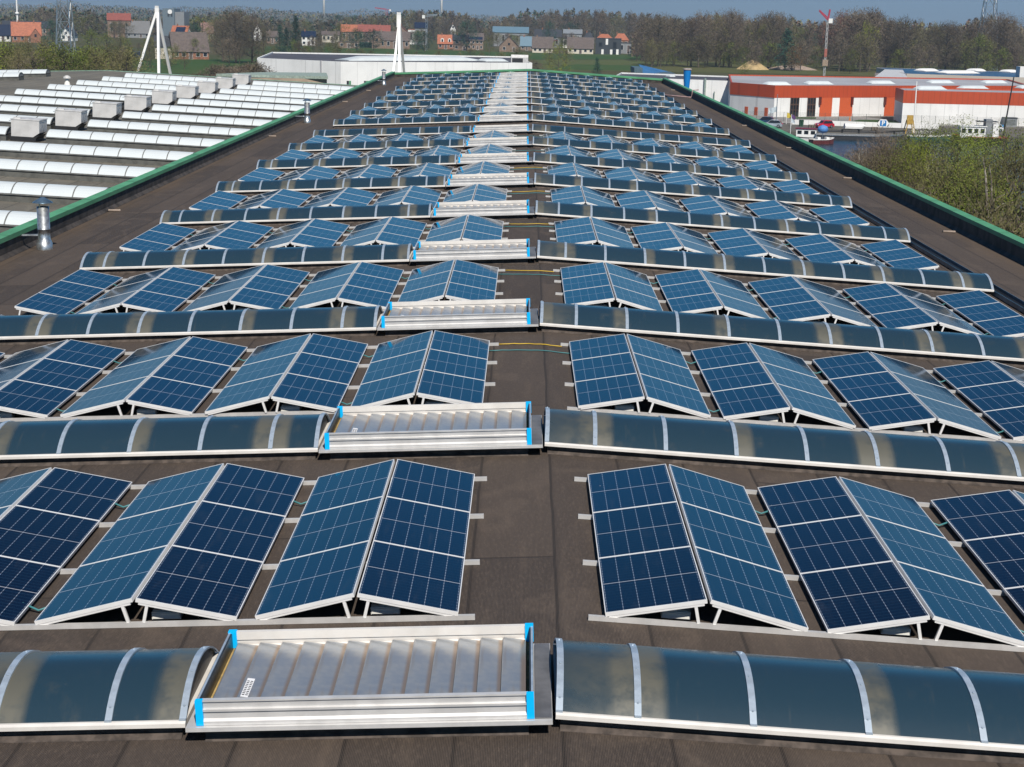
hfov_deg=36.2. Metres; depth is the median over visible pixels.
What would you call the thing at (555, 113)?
solar array
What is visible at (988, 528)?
solar array
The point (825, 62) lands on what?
tower crane
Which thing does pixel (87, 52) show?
leafing tree
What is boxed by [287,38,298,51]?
garden tree
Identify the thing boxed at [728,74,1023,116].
orange hall
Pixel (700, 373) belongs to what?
mounting rail
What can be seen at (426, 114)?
solar array
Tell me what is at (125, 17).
house
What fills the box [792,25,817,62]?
bare tree
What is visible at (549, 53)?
budding tree
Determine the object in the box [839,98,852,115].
sectional door
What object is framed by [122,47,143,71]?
leafing tree
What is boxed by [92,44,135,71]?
budding tree
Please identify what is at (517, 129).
smoke vent
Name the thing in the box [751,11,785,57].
bare tree
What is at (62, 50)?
leafing tree
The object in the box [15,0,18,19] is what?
radio mast
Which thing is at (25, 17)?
woodland
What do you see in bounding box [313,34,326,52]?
bare tree
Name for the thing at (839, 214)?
single pitch array
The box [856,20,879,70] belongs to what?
leafing tree
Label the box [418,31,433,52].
evergreen tree
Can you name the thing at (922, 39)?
budding tree
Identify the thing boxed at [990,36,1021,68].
bare tree
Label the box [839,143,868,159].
bank tree
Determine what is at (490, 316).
smoke vent
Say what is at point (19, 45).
budding tree
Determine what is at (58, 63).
budding tree
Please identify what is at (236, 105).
white skylight
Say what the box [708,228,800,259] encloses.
solar array
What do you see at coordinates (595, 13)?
bare tree
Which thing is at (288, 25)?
bare tree
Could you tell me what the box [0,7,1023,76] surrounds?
ground
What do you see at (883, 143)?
bank tree
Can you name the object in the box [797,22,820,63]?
bare tree
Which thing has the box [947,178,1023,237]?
bank tree
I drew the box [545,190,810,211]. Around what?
mounting rail
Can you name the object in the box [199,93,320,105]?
white skylight
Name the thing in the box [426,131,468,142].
solar array
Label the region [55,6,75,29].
bare tree
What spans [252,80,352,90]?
white skylight
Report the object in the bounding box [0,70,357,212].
neighbouring hall
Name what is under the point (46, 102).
white skylight
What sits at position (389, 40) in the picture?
house
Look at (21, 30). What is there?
house
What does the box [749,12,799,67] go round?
bare tree
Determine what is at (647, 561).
solar array
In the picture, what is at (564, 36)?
garden bush
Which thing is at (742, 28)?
bare tree
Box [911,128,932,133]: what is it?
scrap heap
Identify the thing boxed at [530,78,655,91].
barrel skylight
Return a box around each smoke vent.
[185,623,552,741]
[319,401,542,459]
[377,298,537,335]
[410,239,535,265]
[431,200,533,220]
[446,172,532,189]
[457,152,532,166]
[465,136,531,148]
[471,124,530,134]
[477,114,530,123]
[481,106,530,113]
[485,98,529,105]
[488,92,529,98]
[491,87,529,92]
[493,83,529,87]
[495,79,529,83]
[497,75,529,79]
[499,72,528,75]
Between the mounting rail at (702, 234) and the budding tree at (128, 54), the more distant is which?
the budding tree at (128, 54)
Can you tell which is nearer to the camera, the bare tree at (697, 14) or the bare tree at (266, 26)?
the bare tree at (697, 14)
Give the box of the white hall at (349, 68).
[257,52,531,84]
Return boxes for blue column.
[683,68,691,87]
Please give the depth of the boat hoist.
301.29 m
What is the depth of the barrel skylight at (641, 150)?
78.14 m
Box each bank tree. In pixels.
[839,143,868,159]
[842,141,878,164]
[853,125,911,165]
[853,146,889,170]
[855,139,918,179]
[864,138,932,189]
[868,125,952,197]
[869,116,963,189]
[885,114,1022,210]
[888,132,933,159]
[892,166,951,197]
[899,137,992,220]
[917,181,960,206]
[918,120,1023,225]
[918,147,1023,233]
[928,143,1018,225]
[928,174,1023,229]
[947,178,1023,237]
[954,172,1023,238]
[970,129,1023,234]
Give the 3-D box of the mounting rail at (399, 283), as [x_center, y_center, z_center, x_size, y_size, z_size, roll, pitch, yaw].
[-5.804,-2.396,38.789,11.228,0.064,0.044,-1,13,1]
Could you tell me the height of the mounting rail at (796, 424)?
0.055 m
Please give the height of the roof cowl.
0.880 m
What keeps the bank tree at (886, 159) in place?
on the ground at (432, 45)
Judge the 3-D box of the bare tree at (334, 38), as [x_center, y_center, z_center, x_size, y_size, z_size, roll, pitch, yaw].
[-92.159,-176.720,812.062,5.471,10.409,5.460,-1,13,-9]
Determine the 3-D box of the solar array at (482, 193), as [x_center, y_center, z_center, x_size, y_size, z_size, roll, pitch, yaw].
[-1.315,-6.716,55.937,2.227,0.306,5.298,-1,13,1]
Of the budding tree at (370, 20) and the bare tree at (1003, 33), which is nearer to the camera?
the bare tree at (1003, 33)
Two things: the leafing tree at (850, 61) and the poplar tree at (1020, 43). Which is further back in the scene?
the poplar tree at (1020, 43)
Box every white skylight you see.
[0,69,50,76]
[0,72,23,80]
[0,95,123,112]
[0,104,92,120]
[0,114,54,129]
[0,126,10,139]
[0,140,194,165]
[0,159,156,182]
[0,181,110,204]
[0,210,36,232]
[14,88,151,102]
[46,129,225,151]
[47,84,151,95]
[76,80,175,90]
[87,119,250,139]
[101,76,196,85]
[122,111,272,128]
[124,73,215,81]
[151,104,291,119]
[177,98,303,112]
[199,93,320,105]
[219,88,332,99]
[236,84,342,94]
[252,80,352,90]
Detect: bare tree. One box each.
[12,51,53,69]
[31,7,51,20]
[41,10,54,31]
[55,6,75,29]
[86,11,98,32]
[97,20,105,35]
[150,19,156,35]
[192,63,223,75]
[197,62,222,75]
[201,17,236,60]
[208,5,264,62]
[215,66,237,76]
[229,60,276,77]
[229,64,250,72]
[234,17,273,62]
[237,61,272,72]
[262,21,273,32]
[273,20,283,30]
[283,22,291,38]
[292,22,302,40]
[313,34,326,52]
[324,19,335,30]
[330,34,337,50]
[376,16,388,24]
[422,13,435,35]
[428,16,439,40]
[446,11,456,29]
[452,17,463,34]
[459,15,477,34]
[471,17,481,32]
[486,22,498,39]
[506,15,516,26]
[518,14,536,35]
[531,59,543,69]
[532,16,548,28]
[543,10,561,29]
[552,14,566,35]
[568,11,586,33]
[582,9,610,38]
[591,10,614,39]
[593,12,610,33]
[612,16,627,33]
[625,14,641,39]
[628,21,651,59]
[629,13,653,50]
[635,12,679,65]
[637,42,657,65]
[639,32,663,66]
[641,18,666,64]
[642,18,675,57]
[662,15,690,64]
[671,13,712,66]
[671,22,696,61]
[685,9,709,60]
[693,10,714,60]
[693,14,721,64]
[695,34,717,67]
[705,8,752,66]
[710,15,743,64]
[722,20,745,62]
[725,9,753,59]
[744,18,768,59]
[745,36,772,63]
[746,43,764,64]
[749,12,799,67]
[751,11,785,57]
[790,40,812,70]
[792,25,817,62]
[795,39,820,66]
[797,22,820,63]
[811,24,829,64]
[819,13,846,47]
[819,23,840,67]
[820,43,836,69]
[826,38,857,70]
[828,7,880,69]
[834,44,855,70]
[840,30,872,70]
[843,7,893,69]
[851,11,893,69]
[851,38,885,71]
[865,7,889,65]
[876,47,891,67]
[879,16,907,65]
[882,14,927,67]
[885,42,904,67]
[902,45,929,68]
[919,42,944,68]
[921,23,938,61]
[922,20,970,69]
[938,55,950,68]
[944,22,964,66]
[945,51,963,69]
[959,18,989,60]
[969,14,999,68]
[974,12,1023,70]
[990,22,1017,66]
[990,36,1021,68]
[995,45,1020,68]
[1010,45,1023,68]
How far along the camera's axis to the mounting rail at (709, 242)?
47.79 m
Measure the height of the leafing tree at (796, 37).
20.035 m
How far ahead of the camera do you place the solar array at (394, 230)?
46.63 m
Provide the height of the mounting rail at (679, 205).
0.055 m
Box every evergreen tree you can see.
[41,19,63,45]
[186,22,208,40]
[346,27,364,49]
[362,29,384,50]
[408,30,423,50]
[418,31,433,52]
[454,20,480,50]
[515,19,526,26]
[530,20,540,34]
[542,20,556,38]
[564,23,578,28]
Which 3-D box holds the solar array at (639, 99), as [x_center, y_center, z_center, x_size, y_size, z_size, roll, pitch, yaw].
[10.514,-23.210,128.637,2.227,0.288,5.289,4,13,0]
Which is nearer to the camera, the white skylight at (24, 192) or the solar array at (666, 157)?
the white skylight at (24, 192)
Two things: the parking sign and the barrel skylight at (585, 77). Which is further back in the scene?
the parking sign
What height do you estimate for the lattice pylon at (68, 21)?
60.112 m
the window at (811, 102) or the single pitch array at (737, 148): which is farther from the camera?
the window at (811, 102)
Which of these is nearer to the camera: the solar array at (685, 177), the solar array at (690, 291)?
the solar array at (690, 291)
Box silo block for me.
[1015,66,1023,76]
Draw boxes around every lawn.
[796,117,815,118]
[852,120,898,122]
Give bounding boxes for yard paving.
[750,115,1023,127]
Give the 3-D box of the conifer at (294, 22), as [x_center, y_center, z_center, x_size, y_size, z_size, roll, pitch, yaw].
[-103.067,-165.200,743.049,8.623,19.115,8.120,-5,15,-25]
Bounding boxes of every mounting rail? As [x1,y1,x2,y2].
[0,410,335,421]
[0,614,474,630]
[1,343,498,357]
[58,559,479,573]
[74,382,494,395]
[84,292,502,304]
[96,513,483,527]
[100,361,496,373]
[102,280,503,292]
[121,269,504,280]
[129,476,486,488]
[171,238,507,247]
[183,230,508,239]
[194,222,508,232]
[239,195,511,203]
[246,190,511,198]
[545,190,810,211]
[546,195,819,217]
[548,222,862,247]
[549,230,874,255]
[550,238,887,264]
[553,269,938,299]
[554,280,955,311]
[555,292,975,325]
[561,343,936,373]
[562,361,959,393]
[565,382,985,416]
[567,406,1023,443]
[574,477,933,507]
[578,514,965,546]
[583,560,1006,595]
[588,614,1023,651]
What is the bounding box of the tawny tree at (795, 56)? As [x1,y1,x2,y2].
[785,43,806,70]
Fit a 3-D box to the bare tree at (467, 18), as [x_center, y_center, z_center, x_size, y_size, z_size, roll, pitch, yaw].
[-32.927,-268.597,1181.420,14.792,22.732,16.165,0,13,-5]
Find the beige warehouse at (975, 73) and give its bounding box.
[876,67,1023,83]
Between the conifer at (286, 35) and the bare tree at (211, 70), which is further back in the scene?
the conifer at (286, 35)
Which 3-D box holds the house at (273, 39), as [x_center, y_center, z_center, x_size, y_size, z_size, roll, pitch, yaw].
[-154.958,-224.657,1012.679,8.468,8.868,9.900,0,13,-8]
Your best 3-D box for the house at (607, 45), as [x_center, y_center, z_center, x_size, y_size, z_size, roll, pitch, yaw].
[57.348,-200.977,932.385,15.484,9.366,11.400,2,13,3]
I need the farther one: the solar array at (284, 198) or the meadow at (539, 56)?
the meadow at (539, 56)
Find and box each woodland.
[0,1,1021,27]
[0,2,1018,34]
[0,5,346,39]
[0,6,1020,38]
[335,8,660,43]
[631,11,1023,63]
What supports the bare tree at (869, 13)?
on the dry meadow at (679, 66)
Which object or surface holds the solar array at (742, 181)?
on the factory hall
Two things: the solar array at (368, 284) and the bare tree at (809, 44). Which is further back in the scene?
the bare tree at (809, 44)
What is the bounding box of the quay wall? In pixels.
[792,120,938,128]
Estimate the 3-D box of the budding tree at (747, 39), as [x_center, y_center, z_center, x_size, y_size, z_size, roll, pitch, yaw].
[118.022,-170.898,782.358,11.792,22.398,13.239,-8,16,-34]
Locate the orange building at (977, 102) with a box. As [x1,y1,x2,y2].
[893,85,1023,125]
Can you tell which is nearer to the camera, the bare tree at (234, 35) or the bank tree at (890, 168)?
the bank tree at (890, 168)
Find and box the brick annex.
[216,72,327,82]
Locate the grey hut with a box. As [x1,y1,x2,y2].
[1002,117,1017,126]
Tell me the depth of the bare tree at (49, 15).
1117.93 m
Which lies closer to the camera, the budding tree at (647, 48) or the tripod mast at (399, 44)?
the tripod mast at (399, 44)
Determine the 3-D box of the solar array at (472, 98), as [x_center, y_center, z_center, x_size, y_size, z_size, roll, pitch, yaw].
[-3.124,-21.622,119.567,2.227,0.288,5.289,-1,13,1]
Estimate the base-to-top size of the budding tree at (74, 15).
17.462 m
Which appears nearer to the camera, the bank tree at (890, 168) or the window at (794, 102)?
the bank tree at (890, 168)
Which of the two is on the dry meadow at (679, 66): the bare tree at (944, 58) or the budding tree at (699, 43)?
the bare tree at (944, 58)
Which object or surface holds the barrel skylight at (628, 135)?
on the factory hall
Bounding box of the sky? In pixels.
[0,0,1023,30]
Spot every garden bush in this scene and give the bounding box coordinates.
[106,20,123,35]
[115,20,126,35]
[117,21,135,37]
[362,31,371,41]
[486,31,502,46]
[491,32,502,46]
[558,33,569,47]
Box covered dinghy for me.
[843,123,865,129]
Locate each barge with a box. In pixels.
[816,133,903,140]
[828,130,907,132]
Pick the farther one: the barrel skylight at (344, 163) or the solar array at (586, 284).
the barrel skylight at (344, 163)
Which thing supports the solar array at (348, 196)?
on the factory hall
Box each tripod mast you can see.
[137,6,171,73]
[392,12,404,71]
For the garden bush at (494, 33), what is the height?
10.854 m
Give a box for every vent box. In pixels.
[9,117,47,141]
[53,108,87,130]
[91,101,121,120]
[122,95,151,112]
[151,89,176,106]
[175,85,198,100]
[196,80,218,95]
[215,77,235,90]
[231,73,251,86]
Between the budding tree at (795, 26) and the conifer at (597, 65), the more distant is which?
the budding tree at (795, 26)
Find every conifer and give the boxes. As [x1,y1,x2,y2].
[273,24,284,51]
[282,27,292,51]
[289,15,302,51]
[591,57,602,73]
[772,28,796,69]
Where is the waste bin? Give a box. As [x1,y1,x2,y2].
[799,120,803,126]
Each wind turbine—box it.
[323,0,324,20]
[440,0,442,25]
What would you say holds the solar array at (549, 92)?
on the factory hall
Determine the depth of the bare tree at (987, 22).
740.20 m
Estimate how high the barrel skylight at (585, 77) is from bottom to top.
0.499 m
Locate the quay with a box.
[774,116,1023,141]
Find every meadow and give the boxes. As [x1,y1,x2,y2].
[118,59,255,73]
[245,46,640,59]
[533,60,1012,75]
[548,64,639,70]
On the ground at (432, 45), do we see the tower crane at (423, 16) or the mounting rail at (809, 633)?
the tower crane at (423, 16)
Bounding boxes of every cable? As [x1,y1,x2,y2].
[23,602,45,611]
[489,349,570,353]
[498,274,560,275]
[499,343,561,346]
[503,226,549,226]
[505,270,553,271]
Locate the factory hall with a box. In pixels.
[0,69,1023,766]
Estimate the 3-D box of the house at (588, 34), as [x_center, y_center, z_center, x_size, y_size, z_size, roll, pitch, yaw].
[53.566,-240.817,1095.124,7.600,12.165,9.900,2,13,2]
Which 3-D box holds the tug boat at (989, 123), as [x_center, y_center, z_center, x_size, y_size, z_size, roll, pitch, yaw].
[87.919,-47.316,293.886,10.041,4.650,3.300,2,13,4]
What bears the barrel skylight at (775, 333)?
on the factory hall
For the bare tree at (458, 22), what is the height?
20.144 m
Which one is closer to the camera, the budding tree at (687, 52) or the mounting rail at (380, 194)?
the mounting rail at (380, 194)
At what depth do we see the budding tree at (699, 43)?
711.34 m
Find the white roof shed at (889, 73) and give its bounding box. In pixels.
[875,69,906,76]
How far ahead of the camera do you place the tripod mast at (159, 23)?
409.73 m
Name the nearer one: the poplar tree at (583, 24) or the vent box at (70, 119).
the vent box at (70, 119)
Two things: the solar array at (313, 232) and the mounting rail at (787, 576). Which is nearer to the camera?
the mounting rail at (787, 576)
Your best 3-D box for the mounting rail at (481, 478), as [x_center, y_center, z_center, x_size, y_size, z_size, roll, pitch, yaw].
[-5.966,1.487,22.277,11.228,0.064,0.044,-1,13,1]
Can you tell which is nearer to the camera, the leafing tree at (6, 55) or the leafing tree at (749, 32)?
the leafing tree at (6, 55)
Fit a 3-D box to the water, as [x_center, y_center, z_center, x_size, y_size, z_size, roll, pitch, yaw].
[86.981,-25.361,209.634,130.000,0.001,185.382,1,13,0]
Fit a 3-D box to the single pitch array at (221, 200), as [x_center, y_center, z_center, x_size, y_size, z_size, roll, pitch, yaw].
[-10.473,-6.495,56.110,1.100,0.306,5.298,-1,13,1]
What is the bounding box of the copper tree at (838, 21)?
[813,10,862,68]
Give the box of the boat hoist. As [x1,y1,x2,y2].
[903,115,914,133]
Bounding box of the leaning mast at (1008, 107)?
[1002,77,1013,136]
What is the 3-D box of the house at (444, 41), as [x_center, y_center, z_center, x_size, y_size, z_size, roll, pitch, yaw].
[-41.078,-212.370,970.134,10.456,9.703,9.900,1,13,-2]
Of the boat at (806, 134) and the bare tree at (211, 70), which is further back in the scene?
the bare tree at (211, 70)
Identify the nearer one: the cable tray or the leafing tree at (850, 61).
the cable tray
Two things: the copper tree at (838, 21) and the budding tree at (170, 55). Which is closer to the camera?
the budding tree at (170, 55)
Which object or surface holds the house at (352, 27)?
on the ground at (432, 45)
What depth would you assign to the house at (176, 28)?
948.12 m
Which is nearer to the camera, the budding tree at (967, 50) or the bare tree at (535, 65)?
the bare tree at (535, 65)
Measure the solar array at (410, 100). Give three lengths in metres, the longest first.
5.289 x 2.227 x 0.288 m
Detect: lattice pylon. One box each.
[56,0,76,53]
[973,0,997,70]
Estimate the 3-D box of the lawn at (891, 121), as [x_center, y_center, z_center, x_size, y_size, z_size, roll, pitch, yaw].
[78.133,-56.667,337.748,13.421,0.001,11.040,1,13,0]
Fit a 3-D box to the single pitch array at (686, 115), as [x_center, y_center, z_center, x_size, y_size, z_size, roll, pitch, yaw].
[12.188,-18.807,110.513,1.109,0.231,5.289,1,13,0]
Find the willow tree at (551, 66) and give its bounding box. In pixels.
[540,41,573,70]
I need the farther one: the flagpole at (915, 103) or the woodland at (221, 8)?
the woodland at (221, 8)
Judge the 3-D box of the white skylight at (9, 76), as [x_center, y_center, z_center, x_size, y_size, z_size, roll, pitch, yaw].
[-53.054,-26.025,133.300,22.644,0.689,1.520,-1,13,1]
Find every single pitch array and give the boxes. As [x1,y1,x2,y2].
[14,269,122,314]
[119,223,196,250]
[189,191,247,209]
[238,167,284,180]
[275,149,313,159]
[303,135,336,142]
[345,114,369,118]
[361,106,382,109]
[374,99,389,102]
[665,106,681,109]
[674,113,694,117]
[686,122,711,127]
[720,145,752,152]
[742,160,781,170]
[771,179,818,193]
[809,205,868,225]
[861,239,938,269]
[936,290,1023,336]
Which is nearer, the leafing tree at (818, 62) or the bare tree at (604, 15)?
the leafing tree at (818, 62)
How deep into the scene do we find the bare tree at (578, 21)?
1186.10 m
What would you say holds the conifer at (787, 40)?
on the ground at (432, 45)
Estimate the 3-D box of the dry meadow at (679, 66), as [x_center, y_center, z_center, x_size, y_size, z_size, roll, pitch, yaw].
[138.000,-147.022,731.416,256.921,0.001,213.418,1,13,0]
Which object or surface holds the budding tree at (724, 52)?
on the ground at (432, 45)
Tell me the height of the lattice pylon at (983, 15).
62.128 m
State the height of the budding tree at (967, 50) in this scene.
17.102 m
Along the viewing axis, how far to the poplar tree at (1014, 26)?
750.84 m
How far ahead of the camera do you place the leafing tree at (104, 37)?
586.90 m
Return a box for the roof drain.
[107,209,120,211]
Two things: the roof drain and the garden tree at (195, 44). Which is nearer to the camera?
the roof drain
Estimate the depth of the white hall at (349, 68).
407.26 m
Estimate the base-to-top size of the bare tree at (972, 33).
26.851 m
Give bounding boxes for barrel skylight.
[0,305,382,344]
[0,412,330,466]
[0,646,218,742]
[79,243,412,273]
[159,203,432,227]
[215,175,446,194]
[256,154,457,171]
[288,138,465,152]
[313,126,471,138]
[333,115,476,127]
[350,107,480,117]
[364,100,484,109]
[376,93,487,101]
[386,88,490,95]
[395,83,492,90]
[403,79,494,85]
[410,76,496,81]
[417,73,497,77]
[530,72,642,82]
[530,75,648,86]
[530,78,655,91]
[530,82,664,96]
[530,87,673,102]
[531,92,684,109]
[531,98,696,117]
[531,105,711,126]
[531,114,729,136]
[532,124,750,149]
[532,136,776,165]
[533,152,809,184]
[534,173,851,210]
[535,200,910,245]
[537,240,993,295]
[539,301,1023,366]
[543,407,1023,488]
[553,638,1023,764]
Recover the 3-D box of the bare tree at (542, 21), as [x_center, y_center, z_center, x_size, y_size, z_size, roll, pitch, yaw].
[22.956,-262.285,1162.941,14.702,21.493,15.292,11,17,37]
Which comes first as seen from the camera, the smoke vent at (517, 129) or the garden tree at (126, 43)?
the smoke vent at (517, 129)
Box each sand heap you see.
[737,60,768,69]
[768,65,815,69]
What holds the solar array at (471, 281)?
on the factory hall
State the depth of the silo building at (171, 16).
1086.11 m
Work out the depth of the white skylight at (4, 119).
87.71 m
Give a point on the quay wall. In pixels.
(867, 124)
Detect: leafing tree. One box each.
[0,42,20,69]
[0,42,27,69]
[1,37,19,62]
[12,43,36,69]
[28,44,55,70]
[28,50,70,70]
[31,38,88,70]
[36,38,79,69]
[53,51,95,70]
[68,45,96,68]
[74,15,102,44]
[80,41,108,69]
[82,28,100,53]
[99,32,116,59]
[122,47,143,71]
[137,35,154,63]
[188,15,213,41]
[207,16,227,43]
[328,22,351,42]
[485,36,494,54]
[665,41,682,64]
[719,41,744,67]
[728,46,750,64]
[738,61,752,74]
[740,28,756,58]
[748,22,776,64]
[759,40,779,67]
[789,25,813,58]
[809,45,828,68]
[842,48,856,73]
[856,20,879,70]
[890,48,913,67]
[959,32,994,68]
[985,46,1012,70]
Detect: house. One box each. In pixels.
[0,24,10,40]
[2,20,49,35]
[11,20,41,42]
[61,25,78,40]
[107,11,130,37]
[125,19,149,37]
[154,35,171,58]
[168,32,209,59]
[171,24,190,31]
[201,21,213,40]
[253,24,260,39]
[266,29,278,43]
[301,30,315,45]
[321,29,339,41]
[338,41,359,47]
[341,23,357,41]
[358,23,375,41]
[372,29,409,48]
[376,24,390,30]
[414,22,426,44]
[437,33,452,48]
[452,33,468,50]
[468,33,483,49]
[492,26,528,46]
[499,34,518,51]
[520,35,533,50]
[532,35,553,52]
[534,28,561,47]
[563,28,582,37]
[567,35,593,53]
[584,31,592,37]
[595,38,621,54]
[597,32,611,37]
[615,32,628,42]
[621,42,630,53]
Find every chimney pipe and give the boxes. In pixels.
[21,197,52,250]
[295,98,310,122]
[377,69,386,84]
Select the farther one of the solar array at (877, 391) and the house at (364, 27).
the house at (364, 27)
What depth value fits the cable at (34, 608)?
17.62 m
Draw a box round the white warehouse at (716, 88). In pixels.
[618,72,728,104]
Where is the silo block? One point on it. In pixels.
(1019, 71)
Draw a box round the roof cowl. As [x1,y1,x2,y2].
[63,75,70,84]
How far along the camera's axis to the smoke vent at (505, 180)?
59.68 m
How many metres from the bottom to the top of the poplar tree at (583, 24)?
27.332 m
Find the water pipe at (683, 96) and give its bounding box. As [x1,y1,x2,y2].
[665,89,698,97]
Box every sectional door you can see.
[819,98,832,116]
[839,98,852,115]
[884,98,894,115]
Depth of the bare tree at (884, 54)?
726.01 m
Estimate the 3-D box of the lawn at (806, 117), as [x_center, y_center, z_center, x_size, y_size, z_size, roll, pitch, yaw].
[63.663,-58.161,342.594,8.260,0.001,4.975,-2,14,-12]
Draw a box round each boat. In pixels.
[790,117,823,141]
[809,125,833,143]
[907,135,950,140]
[952,119,1007,143]
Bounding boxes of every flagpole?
[768,94,777,119]
[914,81,916,123]
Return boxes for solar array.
[0,339,125,418]
[0,467,131,625]
[34,463,303,624]
[60,336,247,417]
[75,267,215,313]
[172,221,273,249]
[183,264,309,310]
[205,333,367,414]
[234,189,311,208]
[255,459,474,619]
[256,218,349,247]
[278,166,340,179]
[289,262,403,308]
[304,187,376,206]
[310,148,362,158]
[336,134,380,141]
[338,164,397,177]
[340,217,426,248]
[351,330,489,405]
[362,146,412,156]
[373,113,405,117]
[373,185,441,209]
[381,133,424,140]
[385,105,415,109]
[396,163,453,180]
[398,99,421,101]
[398,259,498,301]
[407,93,426,95]
[409,112,442,116]
[413,145,461,158]
[419,104,449,108]
[425,215,503,240]
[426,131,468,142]
[430,98,454,100]
[437,92,454,94]
[443,184,506,201]
[446,111,479,118]
[452,103,482,109]
[456,161,509,173]
[461,97,485,101]
[465,144,511,153]
[467,91,488,95]
[472,130,513,137]
[483,110,515,114]
[486,103,516,106]
[489,96,515,99]
[496,90,515,92]
[540,103,568,107]
[540,111,573,116]
[541,91,561,94]
[541,97,564,100]
[543,131,584,140]
[545,145,591,156]
[547,162,601,177]
[550,185,614,206]
[554,217,633,247]
[561,262,662,310]
[569,334,710,418]
[572,93,589,96]
[572,99,594,102]
[574,106,603,110]
[577,114,610,119]
[587,135,629,143]
[588,464,808,630]
[594,149,643,160]
[599,96,617,98]
[601,102,627,105]
[603,167,659,181]
[608,108,637,113]
[613,117,645,122]
[615,190,683,211]
[626,98,646,100]
[631,138,674,146]
[631,222,717,253]
[634,104,657,107]
[640,111,669,115]
[644,153,693,163]
[650,119,682,124]
[655,269,769,318]
[660,171,719,186]
[676,141,720,150]
[679,195,752,216]
[691,343,855,428]
[693,156,744,167]
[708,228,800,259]
[715,175,777,190]
[745,200,821,221]
[748,276,875,325]
[757,476,1023,646]
[785,234,886,266]
[812,352,1000,439]
[843,283,984,334]
[931,490,1023,615]
[933,360,1023,439]
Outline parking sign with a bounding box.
[877,119,888,129]
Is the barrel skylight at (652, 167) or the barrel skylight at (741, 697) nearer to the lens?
the barrel skylight at (741, 697)
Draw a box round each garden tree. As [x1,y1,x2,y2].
[117,36,132,53]
[141,36,160,67]
[162,46,177,65]
[171,43,180,64]
[191,37,204,55]
[218,37,239,65]
[232,38,247,62]
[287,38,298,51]
[292,41,307,52]
[305,37,323,52]
[321,43,333,52]
[331,42,345,52]
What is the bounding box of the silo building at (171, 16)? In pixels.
[162,8,189,35]
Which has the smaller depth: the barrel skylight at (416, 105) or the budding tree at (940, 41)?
the barrel skylight at (416, 105)
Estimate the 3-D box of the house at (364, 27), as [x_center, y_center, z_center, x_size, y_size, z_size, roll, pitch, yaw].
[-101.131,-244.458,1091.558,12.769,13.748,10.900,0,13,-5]
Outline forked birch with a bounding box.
[940,150,1023,222]
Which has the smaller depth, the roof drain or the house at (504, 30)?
the roof drain
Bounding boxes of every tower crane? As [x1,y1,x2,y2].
[422,14,436,50]
[819,9,832,75]
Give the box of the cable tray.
[649,86,1023,312]
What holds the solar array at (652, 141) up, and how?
on the factory hall
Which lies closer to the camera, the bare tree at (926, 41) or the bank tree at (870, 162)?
the bank tree at (870, 162)
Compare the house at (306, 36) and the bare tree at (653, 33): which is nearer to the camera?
the bare tree at (653, 33)
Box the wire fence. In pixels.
[750,111,1023,125]
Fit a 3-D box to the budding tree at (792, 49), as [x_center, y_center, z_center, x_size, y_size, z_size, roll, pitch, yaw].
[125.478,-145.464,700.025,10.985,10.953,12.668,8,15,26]
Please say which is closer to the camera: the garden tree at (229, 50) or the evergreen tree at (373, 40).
the garden tree at (229, 50)
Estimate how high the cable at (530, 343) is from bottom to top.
0.066 m
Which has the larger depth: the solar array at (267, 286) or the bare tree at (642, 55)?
the bare tree at (642, 55)
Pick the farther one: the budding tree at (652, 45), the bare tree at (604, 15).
the bare tree at (604, 15)
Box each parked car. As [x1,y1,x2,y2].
[759,116,773,121]
[765,119,782,127]
[814,120,834,127]
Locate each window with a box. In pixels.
[790,98,799,116]
[806,98,815,116]
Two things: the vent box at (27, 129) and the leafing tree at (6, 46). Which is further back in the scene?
the leafing tree at (6, 46)
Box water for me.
[814,139,1023,228]
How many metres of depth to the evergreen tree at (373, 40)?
884.44 m
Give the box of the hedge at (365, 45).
[360,42,371,47]
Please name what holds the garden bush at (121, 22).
on the ground at (432, 45)
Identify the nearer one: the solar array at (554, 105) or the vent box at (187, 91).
the solar array at (554, 105)
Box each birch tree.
[847,139,872,166]
[862,146,885,168]
[914,149,947,189]
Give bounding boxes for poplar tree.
[411,10,421,28]
[417,12,428,33]
[438,15,446,34]
[443,18,448,34]
[499,17,510,26]
[562,10,574,29]
[576,9,591,36]
[623,9,635,39]
[746,15,767,55]
[771,10,786,61]
[777,22,796,57]
[815,20,823,53]
[875,15,898,67]
[889,29,909,67]
[901,26,915,67]
[958,19,982,68]
[1002,17,1023,68]
[1014,29,1023,69]
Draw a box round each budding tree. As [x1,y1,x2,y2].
[0,43,36,69]
[0,50,16,69]
[2,48,33,69]
[12,35,37,57]
[27,35,74,70]
[46,53,77,70]
[71,13,80,31]
[78,47,125,70]
[91,50,117,69]
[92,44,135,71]
[103,47,135,70]
[107,44,153,71]
[112,33,128,53]
[161,50,177,65]
[178,50,192,68]
[254,25,277,54]
[301,19,308,30]
[316,21,325,37]
[343,17,357,23]
[365,15,377,24]
[373,15,383,24]
[386,13,401,30]
[402,8,416,30]
[434,16,444,35]
[464,47,476,55]
[504,47,529,61]
[543,48,558,63]
[560,49,575,64]
[584,14,598,37]
[602,13,622,36]
[610,12,628,37]
[641,39,655,63]
[644,37,658,62]
[654,41,672,66]
[662,17,688,57]
[680,33,719,67]
[680,39,696,66]
[697,15,738,65]
[712,35,736,66]
[712,39,734,66]
[735,20,754,60]
[765,37,791,64]
[774,14,802,61]
[777,24,805,56]
[779,47,799,70]
[842,31,877,71]
[866,12,887,67]
[900,37,931,68]
[904,25,930,57]
[904,29,928,62]
[926,21,942,64]
[926,22,957,68]
[945,37,989,69]
[970,34,998,67]
[971,15,996,70]
[974,38,1006,70]
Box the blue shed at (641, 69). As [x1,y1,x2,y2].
[630,65,674,73]

